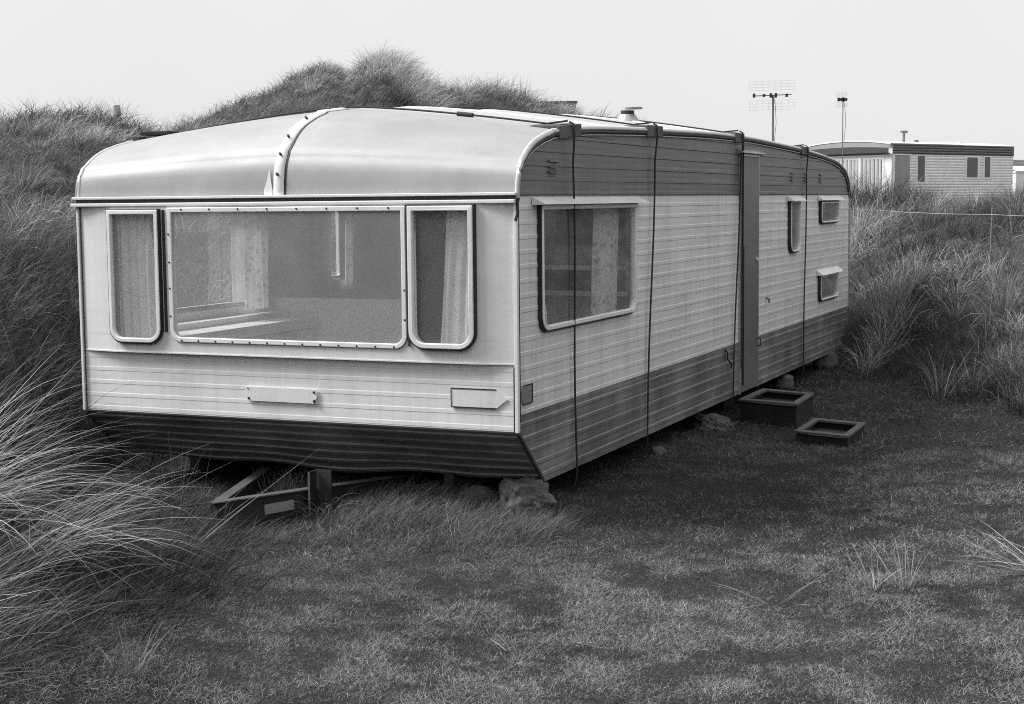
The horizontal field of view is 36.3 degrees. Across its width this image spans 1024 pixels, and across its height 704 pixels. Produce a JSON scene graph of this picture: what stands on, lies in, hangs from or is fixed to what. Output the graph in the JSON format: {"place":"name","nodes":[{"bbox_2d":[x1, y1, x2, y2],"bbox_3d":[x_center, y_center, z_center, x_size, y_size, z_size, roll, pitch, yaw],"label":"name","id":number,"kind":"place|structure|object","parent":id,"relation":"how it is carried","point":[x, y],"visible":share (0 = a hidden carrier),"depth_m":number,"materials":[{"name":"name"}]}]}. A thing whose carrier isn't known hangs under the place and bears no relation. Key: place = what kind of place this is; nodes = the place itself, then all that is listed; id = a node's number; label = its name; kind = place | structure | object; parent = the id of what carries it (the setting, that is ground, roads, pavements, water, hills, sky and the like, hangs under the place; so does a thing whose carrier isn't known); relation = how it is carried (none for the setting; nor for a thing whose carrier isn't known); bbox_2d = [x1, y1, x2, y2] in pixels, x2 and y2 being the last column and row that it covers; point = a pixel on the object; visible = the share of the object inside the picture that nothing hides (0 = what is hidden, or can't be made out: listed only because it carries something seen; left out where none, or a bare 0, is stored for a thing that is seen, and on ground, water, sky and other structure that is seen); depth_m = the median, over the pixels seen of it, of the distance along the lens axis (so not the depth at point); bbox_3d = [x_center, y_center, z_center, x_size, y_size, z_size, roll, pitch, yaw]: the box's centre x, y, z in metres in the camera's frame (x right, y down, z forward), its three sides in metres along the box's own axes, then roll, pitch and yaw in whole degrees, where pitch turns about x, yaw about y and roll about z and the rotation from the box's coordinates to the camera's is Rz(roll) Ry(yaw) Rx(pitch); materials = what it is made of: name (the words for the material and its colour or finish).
{"place":"outdoors","nodes":[
{"label":"outdoors","id":0,"kind":"place"},
{"bbox_2d":[0,68,1023,703],"bbox_3d":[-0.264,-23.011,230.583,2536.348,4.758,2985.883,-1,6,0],"label":"ground","id":1,"kind":"structure","parent":0,"point":[564,482],"depth_m":7.11,"materials":[{"name":"plant"}]},
{"bbox_2d":[0,546,164,703],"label":"grass tussock","id":2,"kind":"object","parent":1,"relation":"on","point":[20,639],"depth_m":5.31,"materials":[{"name":"plant"}]},
{"bbox_2d":[0,363,170,514],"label":"grass tussock","id":3,"kind":"object","parent":1,"relation":"on","point":[38,461],"depth_m":7.19,"materials":[{"name":"grey plant"}]},
{"bbox_2d":[0,473,182,632],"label":"grass tussock","id":4,"kind":"object","parent":1,"relation":"on","point":[20,574],"depth_m":5.78,"materials":[{"name":"plant"}]},
{"bbox_2d":[0,350,206,566],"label":"grass tussock","id":5,"kind":"object","parent":1,"relation":"on","point":[11,494],"depth_m":6.56,"materials":[{"name":"plant"}]},
{"bbox_2d":[66,622,166,679],"bbox_3d":[-1.321,1.018,5.343,0.337,0.261,0.259,-4,7,-34],"label":"grass tussock","id":6,"kind":"object","parent":1,"relation":"on","point":[143,663],"depth_m":5.37,"materials":[{"name":"grey plant"}]},
{"bbox_2d":[113,105,120,119],"bbox_3d":[-5.061,-2.659,20.033,0.106,1.001,0.102,-3,6,-22],"label":"post","id":7,"kind":"object","parent":1,"relation":"on","point":[115,108],"visible":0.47,"depth_m":19.95,"materials":[{"name":"metal"}]},
{"bbox_2d":[0,443,265,638],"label":"grass tussock","id":8,"kind":"object","parent":1,"relation":"on","point":[56,536],"depth_m":6.30,"materials":[{"name":"plant"}]},
{"bbox_2d":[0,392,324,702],"bbox_3d":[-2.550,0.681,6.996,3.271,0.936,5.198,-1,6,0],"label":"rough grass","id":9,"kind":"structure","parent":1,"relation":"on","point":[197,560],"depth_m":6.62,"materials":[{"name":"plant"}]},
{"bbox_2d":[125,434,212,502],"bbox_3d":[-1.959,0.683,8.888,0.519,0.451,0.340,-1,6,0],"label":"grass tuft","id":10,"kind":"object","parent":1,"relation":"on","point":[174,477],"visible":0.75,"depth_m":8.92,"materials":[{"name":"plant"}]},
{"bbox_2d":[174,454,311,555],"bbox_3d":[-1.355,0.754,7.670,0.692,0.489,0.576,0,6,9],"label":"grass tuft","id":11,"kind":"object","parent":1,"relation":"on","point":[222,519],"visible":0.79,"depth_m":7.63,"materials":[{"name":"grey plant"}]},
{"bbox_2d":[287,484,363,520],"bbox_3d":[-1.081,0.861,8.622,0.622,0.199,0.432,-1,6,0],"label":"grass tuft","id":12,"kind":"object","parent":1,"relation":"on","point":[326,506],"visible":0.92,"depth_m":8.65,"materials":[{"name":"plant"}]},
{"bbox_2d":[0,39,702,526],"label":"dune grass","id":13,"kind":"structure","parent":1,"relation":"on","point":[88,131],"depth_m":15.22,"materials":[{"name":"plant"}]},
{"bbox_2d":[350,663,373,703],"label":"grass tuft","id":14,"kind":"object","parent":1,"relation":"on","point":[362,688],"visible":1,"depth_m":5.32,"materials":[{"name":"grey plant"}]},
{"bbox_2d":[70,106,850,528],"bbox_3d":[0.389,-0.680,12.495,2.917,2.470,9.380,2,6,23],"label":"caravan","id":15,"kind":"object","parent":1,"relation":"on","point":[426,332],"visible":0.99,"depth_m":9.15,"materials":[{"name":"white metal"}]},
{"bbox_2d":[106,209,163,343],"bbox_3d":[-2.187,-0.439,9.057,0.371,0.780,0.038,2,6,23],"label":"window","id":16,"kind":"structure","parent":15,"relation":"in","point":[156,213],"depth_m":9.03,"materials":[{"name":"white rubber"}]},
{"bbox_2d":[127,131,178,140],"bbox_3d":[-2.200,-1.330,9.812,0.270,0.102,0.360,2,6,23],"label":"wooden block","id":17,"kind":"object","parent":15,"relation":"on","point":[152,133],"depth_m":9.70,"materials":[{"name":"grey wood"}]},
{"bbox_2d":[177,302,244,312],"bbox_3d":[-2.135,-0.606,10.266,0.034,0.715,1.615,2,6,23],"label":"window sill","id":18,"kind":"structure","parent":15,"relation":"in","point":[228,303],"depth_m":10.53,"materials":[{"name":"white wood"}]},
{"bbox_2d":[166,205,407,348],"bbox_3d":[-1.269,-0.420,8.670,1.534,0.776,0.019,2,6,23],"label":"window","id":19,"kind":"structure","parent":15,"relation":"in","point":[402,208],"depth_m":8.64,"materials":[{"name":"white metal"}]},
{"bbox_2d":[331,211,342,278],"bbox_3d":[-1.412,-0.834,11.940,0.034,0.584,0.396,2,6,23],"label":"window","id":20,"kind":"structure","parent":15,"relation":"in","point":[338,243],"depth_m":12.10,"materials":[{"name":"white rubber"}]},
{"bbox_2d":[148,106,577,496],"bbox_3d":[-0.986,-0.326,9.456,2.955,2.294,0.093,2,6,22],"label":"tie rope","id":21,"kind":"object","parent":15,"relation":"attached to","point":[574,223],"visible":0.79,"depth_m":8.96,"materials":[{"name":"black fabric"}]},
{"bbox_2d":[456,111,473,116],"bbox_3d":[-0.270,-1.371,9.012,0.103,0.038,0.026,2,6,23],"label":"rope sleeve","id":22,"kind":"object","parent":21,"relation":"attached to","point":[465,114],"visible":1,"depth_m":9.00,"materials":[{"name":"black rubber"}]},
{"bbox_2d":[406,204,477,350],"bbox_3d":[-0.375,-0.395,8.280,0.398,0.774,0.043,2,6,23],"label":"window","id":23,"kind":"structure","parent":15,"relation":"in","point":[410,208],"depth_m":8.25,"materials":[{"name":"white metal"}]},
{"bbox_2d":[444,106,657,460],"bbox_3d":[-0.417,-0.496,10.770,2.953,2.368,0.166,2,6,24],"label":"tie rope","id":24,"kind":"object","parent":15,"relation":"attached to","point":[653,225],"visible":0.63,"depth_m":10.17,"materials":[{"name":"black fabric"}]},
{"bbox_2d":[530,123,581,138],"bbox_3d":[0.226,-1.244,8.798,0.228,0.078,0.340,2,10,23],"label":"wooden block","id":25,"kind":"object","parent":15,"relation":"on","point":[566,130],"depth_m":8.70,"materials":[{"name":"grey wood"}]},
{"bbox_2d":[537,203,636,331],"bbox_3d":[0.464,-0.524,9.154,0.034,0.699,1.599,2,6,23],"label":"window","id":26,"kind":"structure","parent":15,"relation":"in","point":[543,326],"depth_m":8.89,"materials":[{"name":"white metal"}]},
{"bbox_2d":[624,125,662,136],"bbox_3d":[0.829,-1.440,10.191,0.228,0.078,0.320,2,7,23],"label":"wooden block","id":27,"kind":"object","parent":15,"relation":"on","point":[651,130],"depth_m":10.09,"materials":[{"name":"grey wood"}]},
{"bbox_2d":[584,115,743,417],"bbox_3d":[0.456,-0.721,12.791,2.949,2.408,0.254,2,6,27],"label":"tie rope","id":28,"kind":"object","parent":15,"relation":"attached to","point":[738,243],"visible":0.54,"depth_m":12.16,"materials":[{"name":"black fabric"}]},
{"bbox_2d":[720,132,744,142],"bbox_3d":[1.660,-1.663,12.117,0.228,0.078,0.260,2,6,23],"label":"wooden block","id":29,"kind":"object","parent":15,"relation":"on","point":[738,138],"depth_m":12.02,"materials":[{"name":"grey wood"}]},
{"bbox_2d":[738,154,760,394],"bbox_3d":[1.911,-0.631,12.501,0.066,1.892,0.590,2,6,23],"label":"door","id":30,"kind":"structure","parent":15,"relation":"in","point":[747,375],"depth_m":12.47,"materials":[{"name":"paint"}]},
{"bbox_2d":[787,201,800,252],"bbox_3d":[2.510,-1.118,13.890,0.039,0.470,0.390,2,6,23],"label":"window","id":31,"kind":"structure","parent":15,"relation":"in","point":[794,207],"depth_m":13.90,"materials":[{"name":"grey glass"}]},
{"bbox_2d":[793,144,808,383],"bbox_3d":[1.342,-0.898,14.852,2.955,2.344,0.050,2,6,23],"label":"tie rope","id":32,"kind":"object","parent":15,"relation":"attached to","point":[805,259],"visible":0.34,"depth_m":14.28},
{"bbox_2d":[797,146,808,155],"bbox_3d":[2.559,-1.830,14.206,0.228,0.078,0.300,2,4,23],"label":"wooden block","id":33,"kind":"object","parent":15,"relation":"on","point":[803,151],"depth_m":14.11,"materials":[{"name":"grey wood"}]},
{"bbox_2d":[817,272,838,301],"bbox_3d":[3.099,-0.644,15.297,0.039,0.257,0.840,2,6,23],"label":"window","id":34,"kind":"structure","parent":15,"relation":"in","point":[828,285],"depth_m":15.29,"materials":[{"name":"grey glass"}]},
{"bbox_2d":[818,201,839,223],"bbox_3d":[3.095,-1.366,15.236,0.039,0.218,0.840,2,6,23],"label":"window","id":35,"kind":"structure","parent":15,"relation":"in","point":[829,211],"depth_m":15.23,"materials":[{"name":"grey glass"}]},
{"bbox_2d":[457,485,496,502],"bbox_3d":[-0.189,0.812,8.713,0.241,0.141,0.166,7,10,-12],"label":"stone","id":36,"kind":"object","parent":1,"relation":"on","point":[478,491],"visible":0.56,"depth_m":8.68,"materials":[{"name":"grey stone"}]},
{"bbox_2d":[498,475,556,515],"bbox_3d":[0.084,0.807,8.546,0.318,0.265,0.274,7,9,-18],"label":"stone","id":37,"kind":"object","parent":1,"relation":"on","point":[524,491],"visible":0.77,"depth_m":8.46,"materials":[{"name":"grey stone"}]},
{"bbox_2d":[492,632,567,654],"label":"grass tuft","id":38,"kind":"object","parent":1,"relation":"on","point":[529,648],"visible":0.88,"depth_m":6.01,"materials":[{"name":"plant"}]},
{"bbox_2d":[540,101,577,110],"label":"shed","id":39,"kind":"structure","parent":1,"relation":"on","point":[561,102],"depth_m":30.62,"materials":[{"name":"grey"}]},
{"bbox_2d":[649,446,667,455],"bbox_3d":[0.979,0.665,10.424,0.124,0.081,0.109,8,11,-1],"label":"stone","id":40,"kind":"object","parent":1,"relation":"on","point":[659,449],"visible":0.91,"depth_m":10.39,"materials":[{"name":"grey stone"}]},
{"bbox_2d":[689,413,734,430],"bbox_3d":[1.499,0.548,11.665,0.373,0.194,0.245,11,15,22],"label":"stone","id":41,"kind":"object","parent":1,"relation":"on","point":[709,421],"visible":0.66,"depth_m":11.60,"materials":[{"name":"grey stone"}]},
{"bbox_2d":[527,98,1000,205],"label":"distant grass","id":42,"kind":"structure","parent":1,"relation":"on","point":[911,198],"depth_m":37.58,"materials":[{"name":"grey plant"}]},
{"bbox_2d":[712,572,828,606],"bbox_3d":[1.116,1.010,6.741,0.504,0.175,0.326,1,6,18],"label":"grass tuft","id":43,"kind":"object","parent":1,"relation":"on","point":[764,601],"visible":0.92,"depth_m":6.69,"materials":[{"name":"plant"}]},
{"bbox_2d":[738,388,814,427],"bbox_3d":[2.073,0.439,12.121,0.491,0.199,0.871,2,6,24],"label":"box step","id":44,"kind":"object","parent":1,"relation":"on","point":[780,407],"visible":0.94,"depth_m":11.87,"materials":[{"name":"grey wood"}]},
{"bbox_2d":[772,374,793,390],"bbox_3d":[2.428,0.272,13.970,0.198,0.165,0.197,8,11,-1],"label":"stone","id":45,"kind":"object","parent":1,"relation":"on","point":[784,382],"visible":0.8,"depth_m":13.90,"materials":[{"name":"grey stone"}]},
{"bbox_2d":[813,352,838,368],"bbox_3d":[3.129,0.083,15.621,0.259,0.212,0.208,8,11,-1],"label":"stone","id":46,"kind":"object","parent":1,"relation":"on","point":[829,360],"visible":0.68,"depth_m":15.53,"materials":[{"name":"grey stone"}]},
{"bbox_2d":[794,418,865,447],"bbox_3d":[2.276,0.589,11.153,0.404,0.114,0.823,2,6,23],"label":"box step","id":47,"kind":"object","parent":1,"relation":"on","point":[829,431],"visible":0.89,"depth_m":11.00,"materials":[{"name":"grey wood"}]},
{"bbox_2d":[836,91,846,165],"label":"tv aerial","id":48,"kind":"object","parent":1,"relation":"on","point":[842,99],"visible":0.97,"depth_m":44.57,"materials":[{"name":"metal"}]},
{"bbox_2d":[842,538,904,591],"bbox_3d":[1.553,0.942,6.854,0.263,0.255,0.354,-1,6,0],"label":"grass tuft","id":49,"kind":"object","parent":1,"relation":"on","point":[866,573],"visible":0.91,"depth_m":6.89,"materials":[{"name":"grey plant"}]},
{"bbox_2d":[840,234,933,349],"bbox_3d":[3.697,-0.659,15.760,1.170,1.492,1.016,-1,6,0],"label":"grass tuft","id":50,"kind":"object","parent":1,"relation":"on","point":[891,314],"visible":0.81,"depth_m":15.75,"materials":[{"name":"plant"}]},
{"bbox_2d":[868,537,926,589],"bbox_3d":[1.685,0.925,6.886,0.304,0.268,0.306,-1,6,0],"label":"grass tuft","id":51,"kind":"object","parent":1,"relation":"on","point":[909,581],"visible":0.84,"depth_m":6.89,"materials":[{"name":"plant"}]},
{"bbox_2d":[804,130,1013,199],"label":"mobile home","id":52,"kind":"object","parent":1,"relation":"on","point":[960,166],"visible":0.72,"depth_m":61.46,"materials":[{"name":"grey metal"}]},
{"bbox_2d":[833,157,883,197],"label":"window","id":53,"kind":"structure","parent":52,"relation":"in","point":[875,164],"depth_m":60.49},
{"bbox_2d":[894,154,911,194],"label":"door","id":54,"kind":"structure","parent":52,"relation":"in","point":[904,159],"depth_m":59.99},
{"bbox_2d":[916,155,925,183],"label":"window","id":55,"kind":"structure","parent":52,"relation":"in","point":[920,159],"depth_m":60.68,"materials":[{"name":"grey glass"}]},
{"bbox_2d":[965,157,978,178],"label":"window","id":56,"kind":"structure","parent":52,"relation":"in","point":[972,163],"depth_m":62.76,"materials":[{"name":"grey glass"}]},
{"bbox_2d":[983,156,990,178],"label":"window","id":57,"kind":"structure","parent":52,"relation":"in","point":[987,159],"depth_m":63.39,"materials":[{"name":"grey glass"}]},
{"bbox_2d":[836,206,1016,354],"bbox_3d":[4.439,-0.635,15.582,2.353,1.762,0.070,1,6,17],"label":"wire fence","id":58,"kind":"object","parent":1,"relation":"on","point":[991,214],"visible":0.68,"depth_m":15.48,"materials":[{"name":"metal"}]},
{"bbox_2d":[833,163,1023,417],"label":"bank grass","id":59,"kind":"structure","parent":1,"relation":"on","point":[867,232],"depth_m":16.21,"materials":[{"name":"plant"}]},
{"bbox_2d":[929,514,1023,573],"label":"grass tuft","id":60,"kind":"object","parent":1,"relation":"on","point":[1019,559],"visible":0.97,"depth_m":7.13,"materials":[{"name":"plant"}]},
{"bbox_2d":[941,240,1023,326],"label":"grass tuft","id":61,"kind":"object","parent":1,"relation":"on","point":[1003,299],"visible":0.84,"depth_m":14.60,"materials":[{"name":"plant"}]},
{"bbox_2d":[965,529,1023,575],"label":"grass tuft","id":62,"kind":"object","parent":1,"relation":"on","point":[1006,562],"visible":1,"depth_m":6.96,"materials":[{"name":"grey plant"}]},
{"bbox_2d":[1012,166,1023,193],"bbox_3d":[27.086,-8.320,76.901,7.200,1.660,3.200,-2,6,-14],"label":"mobile home","id":63,"kind":"object","parent":1,"relation":"on","point":[1018,171],"visible":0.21,"depth_m":74.66,"materials":[{"name":"white"}]},
{"bbox_2d":[0,0,1023,159],"label":"sky","id":64,"kind":"structure","parent":0,"point":[939,71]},
{"bbox_2d":[749,80,794,140],"bbox_3d":[6.626,-5.163,39.769,1.153,3.484,0.252,-1,6,0],"label":"tv aerial","id":65,"kind":"object","parent":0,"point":[770,95],"visible":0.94,"depth_m":39.60,"materials":[{"name":"metal"}]}
]}

